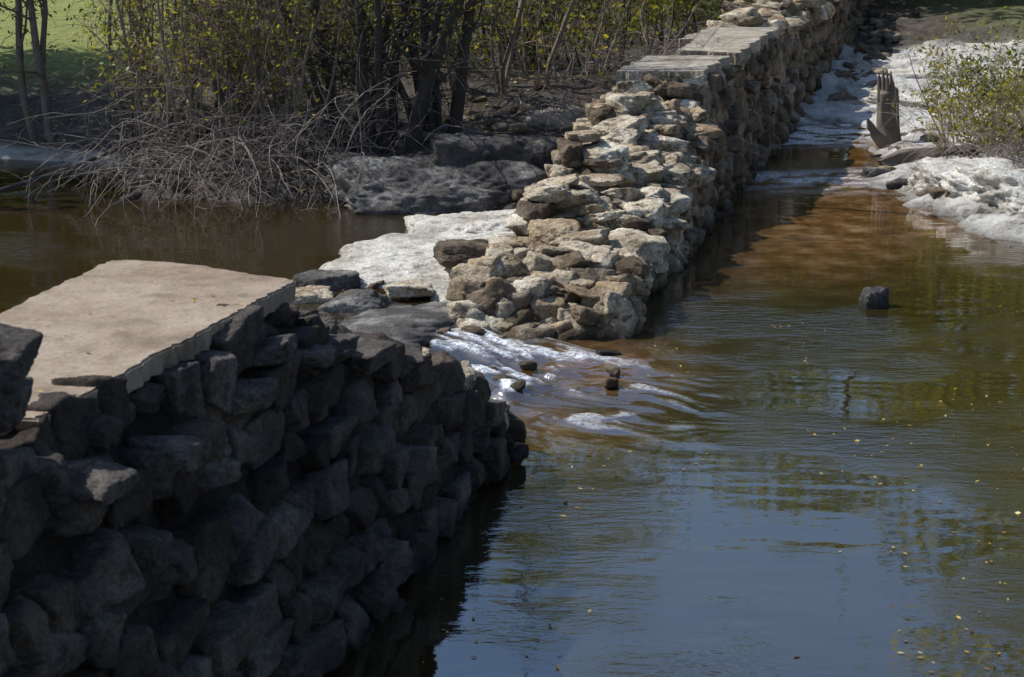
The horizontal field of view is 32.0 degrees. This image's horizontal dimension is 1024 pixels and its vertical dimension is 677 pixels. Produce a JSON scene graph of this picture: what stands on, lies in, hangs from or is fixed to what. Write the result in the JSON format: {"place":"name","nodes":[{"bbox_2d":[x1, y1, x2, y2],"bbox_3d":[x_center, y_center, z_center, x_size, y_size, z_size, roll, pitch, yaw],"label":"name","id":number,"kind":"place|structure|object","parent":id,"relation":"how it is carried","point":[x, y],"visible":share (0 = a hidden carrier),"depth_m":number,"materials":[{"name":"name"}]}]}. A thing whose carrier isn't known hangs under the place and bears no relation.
{"place":"outdoors","nodes":[
{"label":"outdoors","id":0,"kind":"place"},
{"bbox_2d":[0,10,1017,397],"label":"fallen leaves","id":1,"kind":"object","parent":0,"point":[312,114],"depth_m":27.46,"materials":[{"name":"brown plant"}]},
{"bbox_2d":[0,124,1023,676],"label":"water","id":2,"kind":"structure","parent":0,"point":[750,544],"depth_m":15.05,"materials":[{"name":"liquid"}]},
{"bbox_2d":[288,285,333,303],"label":"ledge rock","id":3,"kind":"object","parent":2,"relation":"in","point":[315,294],"visible":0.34,"depth_m":19.61,"materials":[{"name":"beige stone"}]},
{"bbox_2d":[293,269,361,289],"bbox_3d":[-2.098,-0.594,20.479,0.740,0.365,0.572,-6,15,-23],"label":"ledge rock","id":4,"kind":"object","parent":2,"relation":"in","point":[338,279],"visible":0.54,"depth_m":20.29,"materials":[{"name":"stone"}]},
{"bbox_2d":[338,301,457,346],"bbox_3d":[-1.008,0.015,18.919,1.368,0.750,3.175,7,16,25],"label":"bedrock ledge","id":5,"kind":"object","parent":2,"relation":"in","point":[420,324],"visible":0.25,"depth_m":18.33,"materials":[{"name":"stone"}]},
{"bbox_2d":[318,288,392,313],"bbox_3d":[-1.665,-0.327,19.422,0.793,0.437,0.677,3,14,11],"label":"ledge rock","id":6,"kind":"object","parent":5,"relation":"on","point":[359,301],"visible":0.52,"depth_m":19.15,"materials":[{"name":"stone"}]},
{"bbox_2d":[428,286,452,301],"bbox_3d":[-0.141,-0.359,20.242,1.309,0.609,2.220,6,15,22],"label":"bedrock ledge","id":7,"kind":"object","parent":2,"relation":"in","point":[440,293],"visible":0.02,"depth_m":19.77,"materials":[{"name":"grey stone"}]},
{"bbox_2d":[596,349,622,355],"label":"rock","id":8,"kind":"object","parent":2,"relation":"in","point":[606,352],"visible":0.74,"depth_m":17.85,"materials":[{"name":"stone"}]},
{"bbox_2d":[422,305,1023,676],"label":"floating leaves","id":9,"kind":"object","parent":2,"relation":"on","point":[857,440],"visible":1,"depth_m":12.78,"materials":[{"name":"yellow plant"}]},
{"bbox_2d":[858,286,889,308],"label":"rock","id":10,"kind":"object","parent":2,"relation":"in","point":[876,297],"visible":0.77,"depth_m":19.94,"materials":[{"name":"stone"}]},
{"bbox_2d":[951,74,1007,80],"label":"bedrock ledge","id":11,"kind":"object","parent":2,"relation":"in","point":[985,76],"visible":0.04,"depth_m":40.74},
{"bbox_2d":[0,0,1023,246],"bbox_3d":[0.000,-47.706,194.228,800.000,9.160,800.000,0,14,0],"label":"ground","id":12,"kind":"structure","parent":0,"point":[980,218],"depth_m":33.41,"materials":[{"name":"brown soil"}]},
{"bbox_2d":[0,0,104,140],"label":"shrub","id":13,"kind":"object","parent":12,"relation":"on","point":[41,46],"visible":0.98,"depth_m":30.57,"materials":[{"name":"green plant"}]},
{"bbox_2d":[29,0,265,149],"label":"shrub","id":14,"kind":"object","parent":12,"relation":"on","point":[133,124],"visible":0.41,"depth_m":29.22,"materials":[{"name":"green plant"}]},
{"bbox_2d":[0,103,297,210],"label":"dry brush","id":15,"kind":"object","parent":12,"relation":"on","point":[140,160],"visible":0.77,"depth_m":26.72,"materials":[{"name":"brown plant"}]},
{"bbox_2d":[29,0,287,151],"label":"shrub","id":16,"kind":"object","parent":12,"relation":"on","point":[132,75],"visible":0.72,"depth_m":27.85,"materials":[{"name":"green plant"}]},
{"bbox_2d":[79,0,249,92],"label":"shrub","id":17,"kind":"object","parent":12,"relation":"on","point":[105,27],"visible":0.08,"depth_m":32.06,"materials":[{"name":"green plant"}]},
{"bbox_2d":[0,111,362,224],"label":"dry brush","id":18,"kind":"object","parent":12,"relation":"on","point":[128,167],"visible":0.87,"depth_m":25.84,"materials":[{"name":"brown plant"}]},
{"bbox_2d":[46,0,353,152],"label":"shrub","id":19,"kind":"object","parent":12,"relation":"on","point":[228,77],"visible":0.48,"depth_m":28.00,"materials":[{"name":"green plant"}]},
{"bbox_2d":[119,0,298,71],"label":"shrub","id":20,"kind":"object","parent":12,"relation":"on","point":[234,28],"visible":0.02,"depth_m":33.38,"materials":[{"name":"green plant"}]},
{"bbox_2d":[70,0,353,176],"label":"shrub","id":21,"kind":"object","parent":12,"relation":"on","point":[166,66],"visible":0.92,"depth_m":26.79,"materials":[{"name":"green plant"}]},
{"bbox_2d":[124,0,352,118],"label":"shrub","id":22,"kind":"object","parent":12,"relation":"on","point":[214,84],"visible":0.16,"depth_m":29.97,"materials":[{"name":"green plant"}]},
{"bbox_2d":[173,0,314,92],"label":"shrub","id":23,"kind":"object","parent":12,"relation":"on","point":[234,70],"visible":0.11,"depth_m":30.93,"materials":[{"name":"green plant"}]},
{"bbox_2d":[7,1,483,219],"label":"dry brush","id":24,"kind":"object","parent":12,"relation":"on","point":[240,143],"visible":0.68,"depth_m":26.66,"materials":[{"name":"brown plant"}]},
{"bbox_2d":[101,60,414,216],"bbox_3d":[-3.647,-2.894,25.517,4.384,2.221,3.305,2,14,8],"label":"dry brush","id":25,"kind":"object","parent":12,"relation":"on","point":[245,141],"visible":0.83,"depth_m":25.88,"materials":[{"name":"brown plant"}]},
{"bbox_2d":[0,303,528,676],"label":"ruined stone wall","id":26,"kind":"structure","parent":12,"relation":"on","point":[285,490],"depth_m":9.77,"materials":[{"name":"grey stone"}]},
{"bbox_2d":[0,260,295,435],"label":"cap slab","id":27,"kind":"structure","parent":26,"relation":"on","point":[147,326],"depth_m":10.13,"materials":[{"name":"stone"}]},
{"bbox_2d":[120,0,434,168],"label":"shrub","id":28,"kind":"object","parent":12,"relation":"on","point":[298,103],"visible":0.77,"depth_m":27.29,"materials":[{"name":"green plant"}]},
{"bbox_2d":[143,0,457,145],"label":"multi stem tree","id":29,"kind":"object","parent":12,"relation":"on","point":[325,53],"visible":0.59,"depth_m":28.13,"materials":[{"name":"brown plant"}]},
{"bbox_2d":[207,83,396,203],"bbox_3d":[-2.947,-2.911,26.406,2.961,1.822,2.389,0,14,0],"label":"dry brush","id":30,"kind":"object","parent":12,"relation":"on","point":[338,152],"visible":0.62,"depth_m":26.46,"materials":[{"name":"brown plant"}]},
{"bbox_2d":[198,0,454,112],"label":"shrub","id":31,"kind":"object","parent":12,"relation":"on","point":[330,51],"visible":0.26,"depth_m":29.35,"materials":[{"name":"green plant"}]},
{"bbox_2d":[157,0,519,133],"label":"multi stem tree","id":32,"kind":"object","parent":12,"relation":"on","point":[433,119],"visible":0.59,"depth_m":28.07,"materials":[{"name":"brown plant"}]},
{"bbox_2d":[279,0,403,75],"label":"shrub","id":33,"kind":"object","parent":12,"relation":"on","point":[346,59],"visible":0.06,"depth_m":32.67,"materials":[{"name":"green plant"}]},
{"bbox_2d":[217,92,476,166],"bbox_3d":[-2.441,-3.186,27.607,3.913,1.519,3.277,0,14,0],"label":"dry brush","id":34,"kind":"object","parent":12,"relation":"on","point":[344,125],"visible":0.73,"depth_m":27.28,"materials":[{"name":"brown plant"}]},
{"bbox_2d":[309,0,385,41],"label":"shrub","id":35,"kind":"object","parent":12,"relation":"on","point":[351,15],"visible":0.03,"depth_m":38.16,"materials":[{"name":"green plant"}]},
{"bbox_2d":[291,0,477,64],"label":"shrub","id":36,"kind":"object","parent":12,"relation":"on","point":[390,23],"visible":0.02,"depth_m":34.49,"materials":[{"name":"green plant"}]},
{"bbox_2d":[273,0,514,155],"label":"multi stem tree","id":37,"kind":"object","parent":12,"relation":"on","point":[432,58],"visible":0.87,"depth_m":27.48,"materials":[{"name":"brown plant"}]},
{"bbox_2d":[319,231,514,288],"bbox_3d":[-0.693,-0.769,21.932,2.891,0.819,4.275,9,16,31],"label":"bedrock ledge","id":38,"kind":"object","parent":12,"relation":"on","point":[389,258],"visible":0.17,"depth_m":21.43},
{"bbox_2d":[384,279,434,297],"bbox_3d":[-1.143,-0.557,19.816,0.557,0.160,0.427,-3,14,-11],"label":"ledge rock","id":39,"kind":"object","parent":38,"relation":"on","point":[413,288],"visible":1,"depth_m":19.66,"materials":[{"name":"beige stone"}]},
{"bbox_2d":[433,239,488,269],"bbox_3d":[-0.553,-0.963,20.681,0.704,0.328,0.540,-4,15,-17],"label":"ledge rock","id":40,"kind":"object","parent":38,"relation":"on","point":[449,253],"visible":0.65,"depth_m":20.51,"materials":[{"name":"brown stone"}]},
{"bbox_2d":[364,0,505,71],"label":"shrub","id":41,"kind":"object","parent":12,"relation":"on","point":[455,36],"visible":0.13,"depth_m":32.68,"materials":[{"name":"green plant"}]},
{"bbox_2d":[324,152,547,214],"bbox_3d":[-1.052,-2.008,26.081,3.218,1.344,2.137,-4,14,-14],"label":"boulder","id":42,"kind":"object","parent":12,"relation":"on","point":[419,183],"visible":0.58,"depth_m":25.39,"materials":[{"name":"stone"}]},
{"bbox_2d":[404,209,515,233],"bbox_3d":[-0.359,-1.196,23.503,2.236,0.889,2.146,0,14,0],"label":"bedrock ledge","id":43,"kind":"object","parent":12,"relation":"on","point":[481,222],"visible":0.25,"depth_m":23.14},
{"bbox_2d":[449,0,541,44],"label":"shrub","id":44,"kind":"object","parent":12,"relation":"on","point":[483,31],"visible":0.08,"depth_m":38.07,"materials":[{"name":"green plant"}]},
{"bbox_2d":[427,133,564,170],"bbox_3d":[-0.044,-2.316,26.689,2.576,1.568,1.786,-2,14,-9],"label":"boulder","id":45,"kind":"object","parent":12,"relation":"on","point":[459,149],"visible":0.3,"depth_m":25.84,"materials":[{"name":"stone"}]},
{"bbox_2d":[399,0,600,96],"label":"shrub","id":46,"kind":"object","parent":12,"relation":"on","point":[506,60],"visible":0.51,"depth_m":30.16,"materials":[{"name":"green plant"}]},
{"bbox_2d":[480,0,597,68],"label":"shrub","id":47,"kind":"object","parent":12,"relation":"on","point":[529,54],"visible":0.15,"depth_m":34.54,"materials":[{"name":"green plant"}]},
{"bbox_2d":[478,0,607,67],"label":"shrub","id":48,"kind":"object","parent":12,"relation":"on","point":[546,30],"visible":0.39,"depth_m":33.68,"materials":[{"name":"green plant"}]},
{"bbox_2d":[109,8,980,390],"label":"scattered rocks","id":49,"kind":"object","parent":12,"relation":"on","point":[889,36],"visible":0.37,"depth_m":29.09,"materials":[{"name":"grey stone"}]},
{"bbox_2d":[544,156,552,164],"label":"boulder","id":50,"kind":"object","parent":12,"relation":"on","point":[547,160],"depth_m":25.91,"materials":[{"name":"stone"}]},
{"bbox_2d":[412,49,689,134],"bbox_3d":[0.944,-3.834,28.221,4.525,1.464,3.127,6,15,22],"label":"dry brush","id":51,"kind":"object","parent":12,"relation":"on","point":[556,106],"visible":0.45,"depth_m":28.23,"materials":[{"name":"brown plant"}]},
{"bbox_2d":[518,105,586,130],"bbox_3d":[0.655,-3.431,29.203,1.464,0.694,1.093,-5,15,-18],"label":"boulder","id":52,"kind":"object","parent":12,"relation":"on","point":[531,120],"visible":0.23,"depth_m":28.73,"materials":[{"name":"grey stone"}]},
{"bbox_2d":[485,0,650,82],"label":"shrub","id":53,"kind":"object","parent":12,"relation":"on","point":[525,67],"visible":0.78,"depth_m":31.79,"materials":[{"name":"green plant"}]},
{"bbox_2d":[536,0,623,32],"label":"shrub","id":54,"kind":"object","parent":12,"relation":"on","point":[589,11],"visible":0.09,"depth_m":40.42,"materials":[{"name":"green plant"}]},
{"bbox_2d":[486,0,719,95],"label":"dry brush","id":55,"kind":"object","parent":12,"relation":"on","point":[646,53],"visible":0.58,"depth_m":31.09,"materials":[{"name":"brown plant"}]},
{"bbox_2d":[522,0,694,70],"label":"shrub","id":56,"kind":"object","parent":12,"relation":"on","point":[633,14],"visible":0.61,"depth_m":33.93,"materials":[{"name":"green plant"}]},
{"bbox_2d":[445,0,870,340],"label":"ruined stone wall","id":57,"kind":"structure","parent":12,"relation":"on","point":[610,222],"depth_m":22.52,"materials":[{"name":"beige stone"}]},
{"bbox_2d":[616,55,730,82],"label":"cap slab","id":58,"kind":"structure","parent":57,"relation":"on","point":[686,67],"depth_m":27.05,"materials":[{"name":"beige stone"}]},
{"bbox_2d":[676,35,760,64],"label":"cap slab","id":59,"kind":"structure","parent":57,"relation":"on","point":[739,51],"depth_m":29.42,"materials":[{"name":"beige stone"}]},
{"bbox_2d":[679,26,780,47],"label":"cap slab","id":60,"kind":"structure","parent":57,"relation":"on","point":[764,34],"depth_m":33.19,"materials":[{"name":"beige stone"}]},
{"bbox_2d":[522,3,796,142],"bbox_3d":[2.497,-4.355,29.152,4.698,2.601,3.092,0,14,0],"label":"dry brush","id":61,"kind":"object","parent":12,"relation":"on","point":[637,59],"visible":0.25,"depth_m":29.16,"materials":[{"name":"brown plant"}]},
{"bbox_2d":[607,0,726,45],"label":"shrub","id":62,"kind":"object","parent":12,"relation":"on","point":[669,2],"visible":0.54,"depth_m":37.45,"materials":[{"name":"green plant"}]},
{"bbox_2d":[639,0,747,38],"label":"shrub","id":63,"kind":"object","parent":12,"relation":"on","point":[717,7],"visible":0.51,"depth_m":39.27,"materials":[{"name":"green plant"}]},
{"bbox_2d":[678,0,718,19],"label":"shrub","id":64,"kind":"object","parent":12,"relation":"on","point":[702,5],"visible":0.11,"depth_m":44.63,"materials":[{"name":"green plant"}]},
{"bbox_2d":[860,166,888,177],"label":"rock","id":65,"kind":"object","parent":12,"relation":"on","point":[868,172],"visible":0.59,"depth_m":28.97,"materials":[{"name":"stone"}]},
{"bbox_2d":[866,69,901,149],"bbox_3d":[6.732,-4.075,32.196,0.759,1.599,0.612,0,14,0],"label":"sculpture","id":66,"kind":"object","parent":12,"relation":"on","point":[887,133],"visible":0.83,"depth_m":32.03,"materials":[{"name":"grey stone"}]},
{"bbox_2d":[886,178,907,189],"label":"rock","id":67,"kind":"object","parent":12,"relation":"on","point":[897,183],"visible":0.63,"depth_m":27.92,"materials":[{"name":"stone"}]},
{"bbox_2d":[861,89,982,111],"bbox_3d":[9.114,-4.981,37.953,3.105,0.579,1.713,6,15,22],"label":"bedrock ledge","id":68,"kind":"object","parent":12,"relation":"on","point":[902,97],"visible":0.27,"depth_m":37.52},
{"bbox_2d":[878,145,969,165],"bbox_3d":[6.986,-3.101,30.312,1.715,0.350,0.333,-3,14,-13],"label":"rock","id":69,"kind":"object","parent":12,"relation":"on","point":[897,157],"visible":0.59,"depth_m":30.16,"materials":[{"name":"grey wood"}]},
{"bbox_2d":[888,66,979,79],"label":"bedrock ledge","id":70,"kind":"object","parent":12,"relation":"on","point":[906,73],"visible":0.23,"depth_m":41.78,"materials":[{"name":"grey stone"}]},
{"bbox_2d":[871,12,1023,155],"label":"shrub","id":71,"kind":"object","parent":12,"relation":"on","point":[933,99],"visible":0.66,"depth_m":30.68,"materials":[{"name":"green plant"}]},
{"bbox_2d":[873,70,1023,167],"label":"dry brush","id":72,"kind":"object","parent":12,"relation":"on","point":[1009,144],"visible":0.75,"depth_m":28.92,"materials":[{"name":"brown plant"}]},
{"bbox_2d":[926,46,993,53],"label":"bedrock ledge","id":73,"kind":"object","parent":12,"relation":"on","point":[967,47],"visible":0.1,"depth_m":46.42,"materials":[{"name":"grey stone"}]},
{"bbox_2d":[906,157,1023,194],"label":"bedrock ledge","id":74,"kind":"object","parent":12,"relation":"on","point":[925,173],"visible":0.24,"depth_m":27.51,"materials":[{"name":"white stone"}]},
{"bbox_2d":[917,36,1023,165],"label":"shrub","id":75,"kind":"object","parent":12,"relation":"on","point":[1018,133],"visible":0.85,"depth_m":29.49,"materials":[{"name":"green plant"}]},
{"bbox_2d":[925,6,1023,142],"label":"shrub","id":76,"kind":"object","parent":12,"relation":"on","point":[1009,52],"visible":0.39,"depth_m":31.03,"materials":[{"name":"green plant"}]},
{"bbox_2d":[939,165,1023,215],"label":"bedrock ledge","id":77,"kind":"object","parent":12,"relation":"on","point":[1002,189],"visible":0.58,"depth_m":25.55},
{"bbox_2d":[944,60,1023,70],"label":"bedrock ledge","id":78,"kind":"object","parent":12,"relation":"on","point":[979,67],"visible":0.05,"depth_m":43.15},
{"bbox_2d":[964,43,1009,46],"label":"bedrock ledge","id":79,"kind":"object","parent":12,"relation":"on","point":[980,44],"visible":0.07,"depth_m":47.72,"materials":[{"name":"grey stone"}]},
{"bbox_2d":[976,21,1023,83],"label":"shrub","id":80,"kind":"object","parent":12,"relation":"on","point":[982,23],"visible":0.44,"depth_m":34.09,"materials":[{"name":"green plant"}]}
]}

